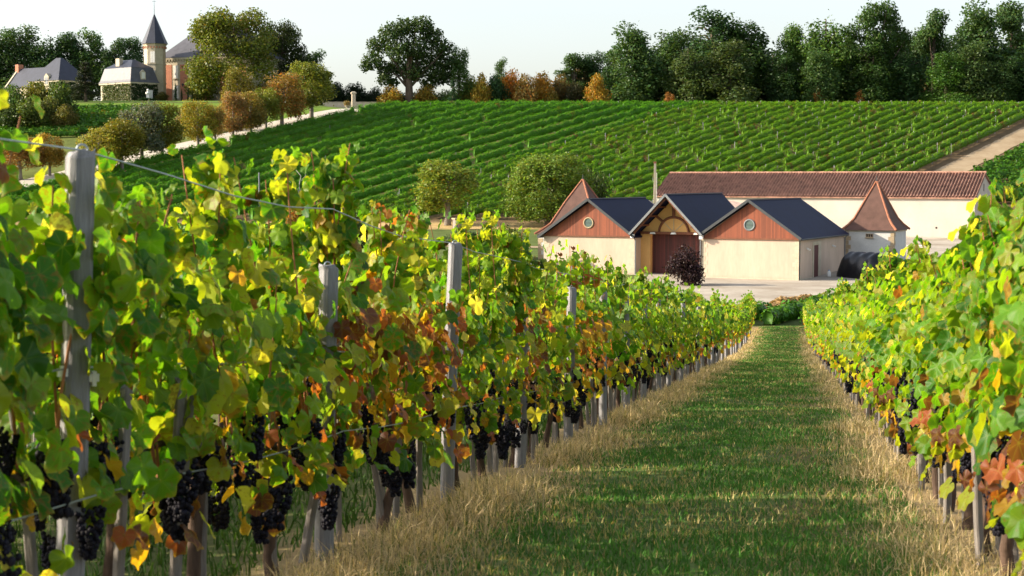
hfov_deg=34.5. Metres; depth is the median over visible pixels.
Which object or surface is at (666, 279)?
grapevine
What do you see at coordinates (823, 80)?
tree
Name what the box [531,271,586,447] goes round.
grapevine
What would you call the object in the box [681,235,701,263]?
sliding door
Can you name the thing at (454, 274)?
vineyard post
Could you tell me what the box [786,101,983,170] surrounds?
vine row
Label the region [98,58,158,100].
mansard pavilion
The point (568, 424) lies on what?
vineyard post
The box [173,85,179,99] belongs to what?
window
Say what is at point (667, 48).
tree
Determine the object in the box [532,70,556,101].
bush
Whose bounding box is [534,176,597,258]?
dovecote
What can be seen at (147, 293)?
grapevine
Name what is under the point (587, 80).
bush
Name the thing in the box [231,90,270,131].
tree
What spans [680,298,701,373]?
grapevine
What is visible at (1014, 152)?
vine row
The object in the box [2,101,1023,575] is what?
ground
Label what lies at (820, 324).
grapevine
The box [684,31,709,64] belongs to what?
tree
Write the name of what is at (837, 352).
grapevine
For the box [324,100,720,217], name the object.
vine row
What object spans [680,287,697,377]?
grapevine
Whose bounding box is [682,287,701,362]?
grapevine
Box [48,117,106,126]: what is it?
vine row
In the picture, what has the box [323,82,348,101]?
bush
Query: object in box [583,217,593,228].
round window
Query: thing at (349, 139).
vine row
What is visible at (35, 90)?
bush
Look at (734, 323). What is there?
grapevine
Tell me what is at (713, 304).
grapevine
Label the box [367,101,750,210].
vine row
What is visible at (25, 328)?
grapevine
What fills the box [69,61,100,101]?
conifer tree
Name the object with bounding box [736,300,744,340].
grapevine
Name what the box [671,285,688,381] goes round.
grapevine
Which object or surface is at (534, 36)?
sky
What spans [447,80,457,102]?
conifer tree
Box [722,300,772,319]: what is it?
vine row
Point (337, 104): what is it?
wall
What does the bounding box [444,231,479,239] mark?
bush
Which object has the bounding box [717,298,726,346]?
grapevine
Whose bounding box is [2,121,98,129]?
vine row
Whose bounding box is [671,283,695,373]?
grapevine
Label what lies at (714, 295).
grapevine
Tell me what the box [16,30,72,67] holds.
tree
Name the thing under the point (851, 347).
grapevine
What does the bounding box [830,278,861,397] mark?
grapevine
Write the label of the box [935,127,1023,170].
dirt track
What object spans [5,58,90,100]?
slate roofed house
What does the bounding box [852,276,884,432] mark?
grapevine
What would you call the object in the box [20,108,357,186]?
road
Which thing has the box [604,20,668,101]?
tree
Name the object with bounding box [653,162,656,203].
power pole
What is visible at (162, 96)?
bush
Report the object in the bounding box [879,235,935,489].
grapevine
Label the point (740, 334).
grapevine
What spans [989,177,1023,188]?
vine row
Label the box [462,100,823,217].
vine row
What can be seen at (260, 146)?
vine row
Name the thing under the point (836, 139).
vine row
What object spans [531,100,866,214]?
vine row
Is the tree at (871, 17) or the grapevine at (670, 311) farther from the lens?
the tree at (871, 17)
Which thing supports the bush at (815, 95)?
on the ground at (534, 227)
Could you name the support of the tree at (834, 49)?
on the ground at (534, 227)
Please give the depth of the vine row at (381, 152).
313.84 m
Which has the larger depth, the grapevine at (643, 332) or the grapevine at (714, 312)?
the grapevine at (714, 312)
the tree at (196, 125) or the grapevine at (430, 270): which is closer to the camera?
the grapevine at (430, 270)
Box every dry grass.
[209,327,766,575]
[793,329,1023,575]
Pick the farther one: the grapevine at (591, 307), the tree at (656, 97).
the tree at (656, 97)
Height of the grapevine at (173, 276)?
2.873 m
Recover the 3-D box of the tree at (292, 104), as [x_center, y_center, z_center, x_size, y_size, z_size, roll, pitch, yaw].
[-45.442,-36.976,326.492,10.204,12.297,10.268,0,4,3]
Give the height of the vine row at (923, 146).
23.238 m
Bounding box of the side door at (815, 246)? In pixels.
[814,245,817,276]
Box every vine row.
[0,100,419,197]
[0,124,89,133]
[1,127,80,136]
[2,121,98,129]
[8,99,445,202]
[13,99,469,204]
[26,99,499,217]
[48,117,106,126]
[49,99,525,216]
[69,102,147,108]
[77,108,129,114]
[78,106,137,112]
[79,114,115,122]
[80,111,121,118]
[94,99,548,209]
[156,98,604,217]
[158,100,578,208]
[177,220,361,227]
[182,99,621,213]
[226,99,651,217]
[248,100,674,218]
[287,99,699,215]
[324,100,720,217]
[355,100,730,213]
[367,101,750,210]
[386,100,766,212]
[401,100,781,216]
[423,100,795,215]
[443,100,804,216]
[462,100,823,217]
[483,100,838,215]
[503,101,854,217]
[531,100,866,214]
[545,101,882,214]
[606,100,897,197]
[625,100,911,196]
[646,99,924,201]
[652,100,937,201]
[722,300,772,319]
[750,100,956,171]
[759,281,865,325]
[767,101,970,171]
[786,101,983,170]
[798,307,818,323]
[807,100,995,170]
[825,100,1013,170]
[841,101,1016,170]
[863,101,1023,170]
[879,105,1023,170]
[897,111,1023,170]
[971,167,1023,178]
[973,161,1023,172]
[983,157,1023,167]
[987,172,1019,182]
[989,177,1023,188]
[993,153,1023,161]
[995,183,1023,191]
[995,189,1023,201]
[1003,148,1023,155]
[1013,143,1023,150]
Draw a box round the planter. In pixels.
[343,101,349,107]
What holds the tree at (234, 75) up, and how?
on the ground at (534, 227)
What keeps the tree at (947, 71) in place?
on the ground at (534, 227)
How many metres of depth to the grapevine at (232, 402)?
7.25 m
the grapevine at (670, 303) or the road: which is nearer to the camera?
the grapevine at (670, 303)
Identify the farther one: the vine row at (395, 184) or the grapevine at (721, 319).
the vine row at (395, 184)
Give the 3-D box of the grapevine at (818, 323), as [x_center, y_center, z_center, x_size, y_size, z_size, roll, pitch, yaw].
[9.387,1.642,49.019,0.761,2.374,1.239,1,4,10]
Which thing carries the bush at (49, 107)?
on the ground at (534, 227)
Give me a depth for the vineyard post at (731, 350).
68.60 m
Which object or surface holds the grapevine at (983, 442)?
on the ground at (534, 227)
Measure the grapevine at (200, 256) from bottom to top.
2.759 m
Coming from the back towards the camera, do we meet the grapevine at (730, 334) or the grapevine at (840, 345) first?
the grapevine at (730, 334)
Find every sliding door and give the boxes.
[652,234,680,273]
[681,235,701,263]
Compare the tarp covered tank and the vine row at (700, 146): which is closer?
the tarp covered tank
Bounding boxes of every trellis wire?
[0,138,705,306]
[12,346,708,521]
[52,334,638,371]
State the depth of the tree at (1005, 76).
367.44 m
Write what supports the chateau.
on the ground at (534, 227)
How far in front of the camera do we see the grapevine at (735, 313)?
67.39 m
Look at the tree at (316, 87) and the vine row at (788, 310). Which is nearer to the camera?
the vine row at (788, 310)
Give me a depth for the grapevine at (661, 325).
29.29 m
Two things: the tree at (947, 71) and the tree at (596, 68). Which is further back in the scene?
the tree at (596, 68)
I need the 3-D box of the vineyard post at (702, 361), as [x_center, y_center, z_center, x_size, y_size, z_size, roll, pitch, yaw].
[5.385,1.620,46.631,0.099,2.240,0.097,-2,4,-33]
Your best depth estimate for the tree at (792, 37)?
380.01 m
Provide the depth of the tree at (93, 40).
427.42 m
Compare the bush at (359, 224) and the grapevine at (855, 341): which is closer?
the grapevine at (855, 341)
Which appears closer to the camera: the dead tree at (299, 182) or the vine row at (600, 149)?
the dead tree at (299, 182)
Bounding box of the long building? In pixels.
[657,171,994,237]
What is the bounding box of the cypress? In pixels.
[174,84,177,100]
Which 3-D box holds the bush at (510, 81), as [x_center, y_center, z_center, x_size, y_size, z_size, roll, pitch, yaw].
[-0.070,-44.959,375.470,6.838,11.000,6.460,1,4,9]
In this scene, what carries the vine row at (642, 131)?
on the ground at (534, 227)
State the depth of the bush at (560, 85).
374.62 m
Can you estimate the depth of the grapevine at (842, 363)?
25.31 m
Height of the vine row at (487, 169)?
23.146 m
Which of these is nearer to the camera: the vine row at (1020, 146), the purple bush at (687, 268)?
the purple bush at (687, 268)
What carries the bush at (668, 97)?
on the ground at (534, 227)
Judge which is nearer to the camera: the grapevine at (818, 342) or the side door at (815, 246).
the grapevine at (818, 342)
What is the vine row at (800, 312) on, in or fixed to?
on the ground at (534, 227)
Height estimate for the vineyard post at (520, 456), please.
2.172 m
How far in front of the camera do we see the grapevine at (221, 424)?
17.45 m
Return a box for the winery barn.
[537,192,848,280]
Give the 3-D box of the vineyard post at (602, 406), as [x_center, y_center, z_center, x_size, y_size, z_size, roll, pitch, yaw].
[1.187,1.086,21.477,0.148,2.146,0.097,-4,6,-36]
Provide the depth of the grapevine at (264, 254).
18.59 m
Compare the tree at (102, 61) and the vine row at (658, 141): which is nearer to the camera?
the vine row at (658, 141)
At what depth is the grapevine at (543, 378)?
16.09 m
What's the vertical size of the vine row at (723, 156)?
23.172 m
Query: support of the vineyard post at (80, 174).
on the ground at (534, 227)
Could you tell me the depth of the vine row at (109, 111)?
338.72 m
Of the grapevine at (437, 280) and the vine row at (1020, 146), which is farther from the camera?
the vine row at (1020, 146)
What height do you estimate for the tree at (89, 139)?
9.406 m
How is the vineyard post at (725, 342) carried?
on the ground at (534, 227)
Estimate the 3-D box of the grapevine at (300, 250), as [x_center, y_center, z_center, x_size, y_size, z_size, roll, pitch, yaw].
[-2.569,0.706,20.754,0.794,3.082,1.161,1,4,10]
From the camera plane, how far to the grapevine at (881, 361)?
14.63 m
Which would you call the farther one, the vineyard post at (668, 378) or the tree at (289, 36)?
the tree at (289, 36)
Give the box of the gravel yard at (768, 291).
[633,237,961,305]
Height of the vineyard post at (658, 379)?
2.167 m
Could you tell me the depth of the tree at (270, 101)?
320.87 m
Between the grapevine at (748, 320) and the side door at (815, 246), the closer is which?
the grapevine at (748, 320)
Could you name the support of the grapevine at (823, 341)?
on the ground at (534, 227)
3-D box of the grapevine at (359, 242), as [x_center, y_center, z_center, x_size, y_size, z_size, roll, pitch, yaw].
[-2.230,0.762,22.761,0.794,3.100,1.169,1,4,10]
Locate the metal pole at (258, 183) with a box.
[258,173,259,204]
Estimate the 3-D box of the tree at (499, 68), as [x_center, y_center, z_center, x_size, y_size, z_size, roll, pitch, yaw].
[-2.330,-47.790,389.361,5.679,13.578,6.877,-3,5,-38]
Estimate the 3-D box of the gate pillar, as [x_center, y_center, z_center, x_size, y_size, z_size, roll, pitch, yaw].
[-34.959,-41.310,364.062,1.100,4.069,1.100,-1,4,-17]
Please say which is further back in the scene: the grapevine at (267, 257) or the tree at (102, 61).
the tree at (102, 61)
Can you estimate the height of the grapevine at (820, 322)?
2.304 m
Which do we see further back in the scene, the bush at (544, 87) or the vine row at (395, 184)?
the bush at (544, 87)
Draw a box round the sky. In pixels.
[0,0,1023,103]
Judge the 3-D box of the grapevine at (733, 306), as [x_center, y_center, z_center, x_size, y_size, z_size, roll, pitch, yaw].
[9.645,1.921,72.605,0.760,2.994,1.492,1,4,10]
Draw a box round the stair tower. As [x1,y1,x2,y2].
[141,1,167,100]
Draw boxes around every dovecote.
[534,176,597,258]
[842,176,910,259]
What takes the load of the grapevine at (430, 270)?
on the ground at (534, 227)
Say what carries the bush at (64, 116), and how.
on the ground at (534, 227)
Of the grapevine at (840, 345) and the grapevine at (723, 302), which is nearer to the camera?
the grapevine at (840, 345)
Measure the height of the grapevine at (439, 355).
2.504 m
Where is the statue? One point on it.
(147, 94)
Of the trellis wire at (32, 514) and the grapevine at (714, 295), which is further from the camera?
the grapevine at (714, 295)
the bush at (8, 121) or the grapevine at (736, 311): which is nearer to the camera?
the grapevine at (736, 311)
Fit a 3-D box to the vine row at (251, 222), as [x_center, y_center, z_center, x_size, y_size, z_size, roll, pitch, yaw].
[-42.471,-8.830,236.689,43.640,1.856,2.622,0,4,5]
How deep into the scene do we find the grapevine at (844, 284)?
33.37 m
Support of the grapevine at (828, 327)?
on the ground at (534, 227)
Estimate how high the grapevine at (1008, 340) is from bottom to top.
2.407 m
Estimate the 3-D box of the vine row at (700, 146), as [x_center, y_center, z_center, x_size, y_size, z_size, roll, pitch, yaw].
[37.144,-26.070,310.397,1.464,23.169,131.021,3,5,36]
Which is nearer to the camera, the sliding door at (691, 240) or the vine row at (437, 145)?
the sliding door at (691, 240)
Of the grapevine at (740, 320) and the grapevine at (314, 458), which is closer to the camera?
the grapevine at (314, 458)
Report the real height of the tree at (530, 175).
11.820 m
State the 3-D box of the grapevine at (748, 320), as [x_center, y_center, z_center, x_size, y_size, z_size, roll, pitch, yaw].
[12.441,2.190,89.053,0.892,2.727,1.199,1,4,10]
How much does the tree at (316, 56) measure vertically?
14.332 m
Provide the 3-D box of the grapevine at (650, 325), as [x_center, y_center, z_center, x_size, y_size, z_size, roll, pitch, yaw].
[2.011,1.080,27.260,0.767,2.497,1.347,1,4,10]
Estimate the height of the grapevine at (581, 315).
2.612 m
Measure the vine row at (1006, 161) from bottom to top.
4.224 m
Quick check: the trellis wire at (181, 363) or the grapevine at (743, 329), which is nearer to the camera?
the trellis wire at (181, 363)
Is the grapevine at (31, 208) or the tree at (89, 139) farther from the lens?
the tree at (89, 139)
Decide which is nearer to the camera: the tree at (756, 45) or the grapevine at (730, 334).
the grapevine at (730, 334)
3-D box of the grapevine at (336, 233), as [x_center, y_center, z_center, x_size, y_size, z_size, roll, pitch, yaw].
[-1.036,0.545,9.231,0.797,2.739,1.310,1,4,10]
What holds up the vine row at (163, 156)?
on the ground at (534, 227)
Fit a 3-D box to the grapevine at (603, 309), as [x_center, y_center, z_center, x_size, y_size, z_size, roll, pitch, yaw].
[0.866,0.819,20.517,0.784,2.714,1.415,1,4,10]
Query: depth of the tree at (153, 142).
294.20 m
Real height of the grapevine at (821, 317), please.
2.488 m
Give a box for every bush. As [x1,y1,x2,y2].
[0,103,17,128]
[2,97,52,127]
[3,83,29,108]
[20,79,52,110]
[34,94,60,125]
[38,78,82,117]
[49,103,79,126]
[137,98,154,100]
[154,91,169,100]
[174,106,199,125]
[286,208,310,255]
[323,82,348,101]
[344,82,366,108]
[355,214,367,253]
[364,86,382,101]
[376,84,404,103]
[412,84,435,102]
[436,89,449,101]
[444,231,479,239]
[459,74,476,101]
[470,72,492,102]
[476,225,531,254]
[488,73,511,101]
[500,68,519,101]
[512,73,539,102]
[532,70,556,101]
[542,90,560,102]
[552,73,570,101]
[563,81,583,101]
[569,69,590,100]
[582,73,611,101]
[587,168,611,197]
[662,244,705,285]
[663,91,675,101]
[752,78,771,101]
[813,88,824,101]
[854,89,865,102]
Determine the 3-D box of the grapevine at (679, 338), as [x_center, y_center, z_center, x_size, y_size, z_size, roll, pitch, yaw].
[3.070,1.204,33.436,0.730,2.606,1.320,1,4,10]
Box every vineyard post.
[56,143,98,575]
[314,261,339,560]
[440,240,462,500]
[515,292,529,467]
[563,285,577,443]
[599,291,608,424]
[622,295,629,407]
[641,295,647,399]
[655,299,660,391]
[666,306,673,385]
[679,303,684,380]
[696,306,699,372]
[700,307,704,367]
[711,347,713,364]
[721,344,723,359]
[724,337,726,357]
[730,338,732,354]
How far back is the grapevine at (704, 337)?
42.88 m
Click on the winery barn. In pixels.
(798, 238)
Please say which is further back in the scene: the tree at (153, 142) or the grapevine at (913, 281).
the tree at (153, 142)
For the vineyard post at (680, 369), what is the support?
on the ground at (534, 227)
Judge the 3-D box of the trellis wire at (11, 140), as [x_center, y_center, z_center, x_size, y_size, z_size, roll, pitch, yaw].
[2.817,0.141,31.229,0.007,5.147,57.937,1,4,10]
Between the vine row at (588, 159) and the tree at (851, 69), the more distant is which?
the tree at (851, 69)
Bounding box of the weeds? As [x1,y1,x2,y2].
[3,371,683,575]
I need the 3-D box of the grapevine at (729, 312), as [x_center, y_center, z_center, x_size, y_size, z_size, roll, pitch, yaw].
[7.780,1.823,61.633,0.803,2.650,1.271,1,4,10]
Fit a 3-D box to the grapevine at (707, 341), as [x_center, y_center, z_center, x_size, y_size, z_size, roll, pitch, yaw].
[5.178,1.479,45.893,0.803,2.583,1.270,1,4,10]
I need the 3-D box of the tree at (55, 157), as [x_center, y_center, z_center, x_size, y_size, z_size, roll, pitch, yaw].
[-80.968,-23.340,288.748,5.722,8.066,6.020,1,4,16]
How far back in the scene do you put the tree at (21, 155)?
284.78 m
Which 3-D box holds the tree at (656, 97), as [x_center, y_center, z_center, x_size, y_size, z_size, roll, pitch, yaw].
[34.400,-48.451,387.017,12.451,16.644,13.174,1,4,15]
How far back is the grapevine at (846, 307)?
26.19 m
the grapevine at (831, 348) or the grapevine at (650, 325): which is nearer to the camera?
the grapevine at (650, 325)
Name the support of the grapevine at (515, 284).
on the ground at (534, 227)
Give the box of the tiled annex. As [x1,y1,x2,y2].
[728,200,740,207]
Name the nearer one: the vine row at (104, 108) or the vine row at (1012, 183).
the vine row at (1012, 183)
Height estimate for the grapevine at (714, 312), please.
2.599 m
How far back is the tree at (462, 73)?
374.38 m
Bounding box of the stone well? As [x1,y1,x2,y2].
[452,218,468,229]
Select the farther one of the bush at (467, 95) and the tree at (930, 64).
the tree at (930, 64)
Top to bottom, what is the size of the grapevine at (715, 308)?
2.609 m
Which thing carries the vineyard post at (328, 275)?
on the ground at (534, 227)
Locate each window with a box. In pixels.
[149,51,155,63]
[172,65,178,79]
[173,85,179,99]
[211,84,217,98]
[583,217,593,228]
[744,219,754,230]
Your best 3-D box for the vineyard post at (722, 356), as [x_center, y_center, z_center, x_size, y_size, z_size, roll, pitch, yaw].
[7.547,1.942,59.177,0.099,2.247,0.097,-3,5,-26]
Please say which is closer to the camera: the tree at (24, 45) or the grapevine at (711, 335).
the grapevine at (711, 335)
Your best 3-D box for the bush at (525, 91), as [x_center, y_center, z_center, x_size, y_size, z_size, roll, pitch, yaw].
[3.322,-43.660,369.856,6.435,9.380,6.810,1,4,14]
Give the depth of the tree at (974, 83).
366.08 m
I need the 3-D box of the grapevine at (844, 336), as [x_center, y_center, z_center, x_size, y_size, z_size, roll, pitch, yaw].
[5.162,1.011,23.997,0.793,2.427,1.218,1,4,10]
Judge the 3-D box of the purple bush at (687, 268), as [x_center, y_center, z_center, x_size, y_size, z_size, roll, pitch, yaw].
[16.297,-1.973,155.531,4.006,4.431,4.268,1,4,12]
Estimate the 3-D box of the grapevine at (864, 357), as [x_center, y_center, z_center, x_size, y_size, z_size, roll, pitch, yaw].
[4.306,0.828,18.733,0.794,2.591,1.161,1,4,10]
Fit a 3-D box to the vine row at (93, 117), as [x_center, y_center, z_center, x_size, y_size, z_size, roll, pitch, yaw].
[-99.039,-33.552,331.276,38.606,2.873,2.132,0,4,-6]
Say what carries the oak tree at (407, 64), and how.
on the ground at (534, 227)
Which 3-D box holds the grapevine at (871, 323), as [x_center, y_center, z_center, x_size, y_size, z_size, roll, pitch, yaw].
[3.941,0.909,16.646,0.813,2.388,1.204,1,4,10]
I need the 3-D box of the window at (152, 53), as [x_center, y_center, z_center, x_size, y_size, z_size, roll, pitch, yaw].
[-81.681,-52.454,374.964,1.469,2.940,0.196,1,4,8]
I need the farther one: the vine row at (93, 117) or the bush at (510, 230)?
the vine row at (93, 117)
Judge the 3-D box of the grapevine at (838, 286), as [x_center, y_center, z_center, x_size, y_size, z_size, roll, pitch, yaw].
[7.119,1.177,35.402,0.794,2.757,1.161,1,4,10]
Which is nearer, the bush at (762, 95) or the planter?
the planter
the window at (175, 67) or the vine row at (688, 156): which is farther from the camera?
the window at (175, 67)
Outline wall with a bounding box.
[323,102,383,107]
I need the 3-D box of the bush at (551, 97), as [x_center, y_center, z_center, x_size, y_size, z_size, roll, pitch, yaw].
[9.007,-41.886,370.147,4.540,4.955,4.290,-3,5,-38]
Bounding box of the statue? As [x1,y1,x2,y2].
[146,89,149,97]
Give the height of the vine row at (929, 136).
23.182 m
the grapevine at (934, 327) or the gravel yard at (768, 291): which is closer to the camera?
the grapevine at (934, 327)
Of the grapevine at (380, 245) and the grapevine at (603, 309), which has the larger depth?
the grapevine at (603, 309)
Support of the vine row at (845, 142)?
on the ground at (534, 227)
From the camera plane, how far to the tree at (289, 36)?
386.08 m
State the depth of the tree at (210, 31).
370.00 m
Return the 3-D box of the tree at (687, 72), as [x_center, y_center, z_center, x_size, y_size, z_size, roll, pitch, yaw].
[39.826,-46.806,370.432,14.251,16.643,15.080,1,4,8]
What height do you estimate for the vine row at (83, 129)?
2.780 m
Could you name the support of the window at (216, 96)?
in the chateau
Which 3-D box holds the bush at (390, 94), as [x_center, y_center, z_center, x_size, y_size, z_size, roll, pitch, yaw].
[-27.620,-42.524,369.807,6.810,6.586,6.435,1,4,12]
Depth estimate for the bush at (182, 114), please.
325.38 m
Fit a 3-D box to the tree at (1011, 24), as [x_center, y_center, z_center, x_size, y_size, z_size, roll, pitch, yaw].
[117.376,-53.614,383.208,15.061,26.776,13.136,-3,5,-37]
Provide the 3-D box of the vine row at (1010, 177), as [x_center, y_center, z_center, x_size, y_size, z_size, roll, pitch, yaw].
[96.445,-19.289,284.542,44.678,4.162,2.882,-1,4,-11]
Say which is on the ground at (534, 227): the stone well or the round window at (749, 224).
the stone well
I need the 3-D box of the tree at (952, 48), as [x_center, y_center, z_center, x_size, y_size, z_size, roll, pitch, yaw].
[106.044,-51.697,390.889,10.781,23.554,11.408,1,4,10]
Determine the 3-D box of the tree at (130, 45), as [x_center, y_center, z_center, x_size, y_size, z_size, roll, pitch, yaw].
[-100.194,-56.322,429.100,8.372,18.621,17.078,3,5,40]
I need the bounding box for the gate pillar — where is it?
[351,91,355,108]
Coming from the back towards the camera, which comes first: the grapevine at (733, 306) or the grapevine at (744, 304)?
the grapevine at (744, 304)
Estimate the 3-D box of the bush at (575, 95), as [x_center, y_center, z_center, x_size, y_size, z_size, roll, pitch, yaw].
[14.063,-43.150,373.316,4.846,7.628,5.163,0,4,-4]
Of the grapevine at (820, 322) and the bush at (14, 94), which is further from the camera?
the bush at (14, 94)
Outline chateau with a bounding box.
[166,20,284,100]
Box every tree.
[0,24,43,89]
[0,27,23,87]
[0,136,47,180]
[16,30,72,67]
[35,131,66,175]
[55,31,94,79]
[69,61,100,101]
[72,27,105,100]
[75,126,123,167]
[92,116,147,171]
[93,44,120,100]
[97,36,143,75]
[116,99,170,158]
[142,101,189,153]
[179,97,219,152]
[180,5,283,100]
[205,103,226,142]
[216,90,250,137]
[219,65,257,116]
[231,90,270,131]
[248,86,283,128]
[257,18,312,94]
[260,70,308,125]
[285,60,339,117]
[289,170,305,192]
[304,49,329,105]
[358,14,457,103]
[410,158,482,225]
[440,45,474,101]
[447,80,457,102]
[494,57,507,91]
[496,151,598,225]
[553,52,591,92]
[577,50,610,101]
[598,47,628,101]
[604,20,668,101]
[642,50,671,102]
[646,27,695,101]
[649,43,672,58]
[659,42,718,102]
[663,5,755,100]
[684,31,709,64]
[695,37,761,103]
[718,12,774,101]
[750,48,780,74]
[756,48,799,101]
[762,54,805,109]
[765,49,804,82]
[772,22,810,108]
[796,9,862,109]
[799,46,845,109]
[837,43,863,102]
[839,0,912,82]
[840,41,903,109]
[885,44,933,102]
[888,22,932,71]
[911,8,957,93]
[912,38,952,98]
[916,51,977,102]
[942,25,965,101]
[948,0,1013,108]
[952,38,1008,102]
[984,57,1021,101]
[992,0,1023,57]
[993,41,1023,102]
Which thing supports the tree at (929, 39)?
on the ground at (534, 227)
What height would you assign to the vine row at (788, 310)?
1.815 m
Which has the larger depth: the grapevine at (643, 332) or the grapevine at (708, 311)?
the grapevine at (708, 311)
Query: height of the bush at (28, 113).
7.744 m
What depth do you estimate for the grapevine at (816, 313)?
56.48 m
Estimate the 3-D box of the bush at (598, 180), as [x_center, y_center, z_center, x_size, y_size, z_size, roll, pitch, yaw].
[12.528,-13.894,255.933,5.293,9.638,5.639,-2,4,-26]
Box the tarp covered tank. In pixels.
[836,251,882,278]
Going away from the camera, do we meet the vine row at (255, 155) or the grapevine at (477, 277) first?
the grapevine at (477, 277)
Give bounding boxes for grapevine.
[0,89,135,575]
[0,147,233,575]
[3,232,49,407]
[26,202,60,448]
[58,241,140,440]
[91,126,302,575]
[165,270,186,381]
[170,233,230,416]
[189,146,368,575]
[212,214,238,446]
[238,217,272,367]
[244,141,414,549]
[264,221,299,370]
[295,232,315,337]
[342,200,448,532]
[349,234,368,296]
[355,209,482,519]
[415,212,514,490]
[419,237,442,314]
[420,250,445,367]
[447,210,535,476]
[471,255,481,288]
[478,223,556,466]
[501,239,571,460]
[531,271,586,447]
[539,245,592,443]
[553,239,603,431]
[574,245,612,428]
[577,259,622,424]
[582,264,630,422]
[602,255,638,414]
[613,263,642,412]
[615,270,651,407]
[622,278,658,400]
[634,266,661,399]
[643,284,671,392]
[644,279,668,389]
[650,275,673,392]
[651,273,679,388]
[660,274,685,381]
[661,286,682,387]
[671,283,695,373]
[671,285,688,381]
[673,287,692,382]
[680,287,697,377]
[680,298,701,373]
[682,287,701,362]
[684,282,706,374]
[692,285,706,372]
[694,296,712,367]
[703,298,714,358]
[703,299,718,358]
[704,297,716,366]
[704,301,714,353]
[706,297,723,362]
[706,299,724,354]
[706,304,719,364]
[710,288,727,348]
[712,300,726,353]
[713,292,728,360]
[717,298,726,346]
[720,305,729,360]
[720,305,731,354]
[721,294,735,339]
[723,304,736,354]
[724,302,733,357]
[725,304,733,347]
[728,300,737,354]
[730,299,739,343]
[730,305,742,338]
[731,304,737,345]
[731,307,738,346]
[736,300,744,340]
[736,306,743,342]
[738,308,746,348]
[740,295,750,324]
[745,305,750,337]
[809,305,817,346]
[810,321,815,350]
[813,295,824,359]
[813,305,823,366]
[815,300,828,369]
[816,294,826,360]
[816,305,826,367]
[817,303,827,343]
[818,294,831,360]
[819,306,831,371]
[820,295,834,375]
[820,296,835,361]
[821,289,837,365]
[822,301,833,376]
[823,288,838,381]
[823,309,839,378]
[825,280,842,381]
[826,294,843,386]
[827,278,850,386]
[828,282,847,371]
[829,292,849,390]
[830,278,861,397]
[831,293,849,395]
[832,288,858,377]
[833,275,865,404]
[837,274,861,406]
[839,283,864,409]
[839,300,866,412]
[843,278,885,421]
[844,262,874,417]
[849,266,878,425]
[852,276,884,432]
[856,247,890,437]
[859,245,902,447]
[864,271,903,452]
[867,263,909,460]
[872,268,931,475]
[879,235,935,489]
[885,243,958,498]
[896,252,955,511]
[909,248,973,529]
[917,211,1001,564]
[931,177,1021,575]
[956,169,1023,521]
[982,236,1023,575]
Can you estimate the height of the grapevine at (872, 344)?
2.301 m
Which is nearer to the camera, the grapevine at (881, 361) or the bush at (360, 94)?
the grapevine at (881, 361)
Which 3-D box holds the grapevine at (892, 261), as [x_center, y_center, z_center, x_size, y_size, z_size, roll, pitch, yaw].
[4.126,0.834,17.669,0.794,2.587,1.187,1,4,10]
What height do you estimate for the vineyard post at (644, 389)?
2.169 m
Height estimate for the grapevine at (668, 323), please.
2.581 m
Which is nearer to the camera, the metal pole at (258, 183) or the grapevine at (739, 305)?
the grapevine at (739, 305)
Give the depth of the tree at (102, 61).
427.70 m
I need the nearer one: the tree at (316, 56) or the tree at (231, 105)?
the tree at (231, 105)
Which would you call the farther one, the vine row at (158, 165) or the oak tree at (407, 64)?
the oak tree at (407, 64)
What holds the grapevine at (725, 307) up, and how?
on the ground at (534, 227)
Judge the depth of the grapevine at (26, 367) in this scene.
5.32 m
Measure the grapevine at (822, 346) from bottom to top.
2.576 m
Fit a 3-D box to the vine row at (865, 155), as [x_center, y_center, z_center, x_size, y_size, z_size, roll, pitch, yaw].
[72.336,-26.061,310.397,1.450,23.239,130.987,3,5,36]
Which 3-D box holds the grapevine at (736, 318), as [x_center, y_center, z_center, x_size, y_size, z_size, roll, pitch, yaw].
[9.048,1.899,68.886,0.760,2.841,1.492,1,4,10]
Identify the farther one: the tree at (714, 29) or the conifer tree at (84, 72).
the tree at (714, 29)
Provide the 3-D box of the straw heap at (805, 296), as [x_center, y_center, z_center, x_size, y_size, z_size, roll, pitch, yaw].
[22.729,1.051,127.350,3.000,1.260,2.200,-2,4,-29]
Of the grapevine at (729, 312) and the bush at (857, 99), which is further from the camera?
the bush at (857, 99)
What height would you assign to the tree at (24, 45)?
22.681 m
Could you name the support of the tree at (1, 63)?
on the ground at (534, 227)
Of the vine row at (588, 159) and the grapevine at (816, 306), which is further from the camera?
the vine row at (588, 159)
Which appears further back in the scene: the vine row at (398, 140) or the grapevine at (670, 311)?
the vine row at (398, 140)
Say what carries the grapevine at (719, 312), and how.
on the ground at (534, 227)
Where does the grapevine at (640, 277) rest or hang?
on the ground at (534, 227)
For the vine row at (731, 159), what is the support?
on the ground at (534, 227)
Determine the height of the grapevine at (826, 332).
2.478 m
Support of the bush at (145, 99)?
on the ground at (534, 227)
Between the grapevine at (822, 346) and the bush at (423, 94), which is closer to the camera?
the grapevine at (822, 346)
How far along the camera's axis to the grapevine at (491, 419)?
12.88 m

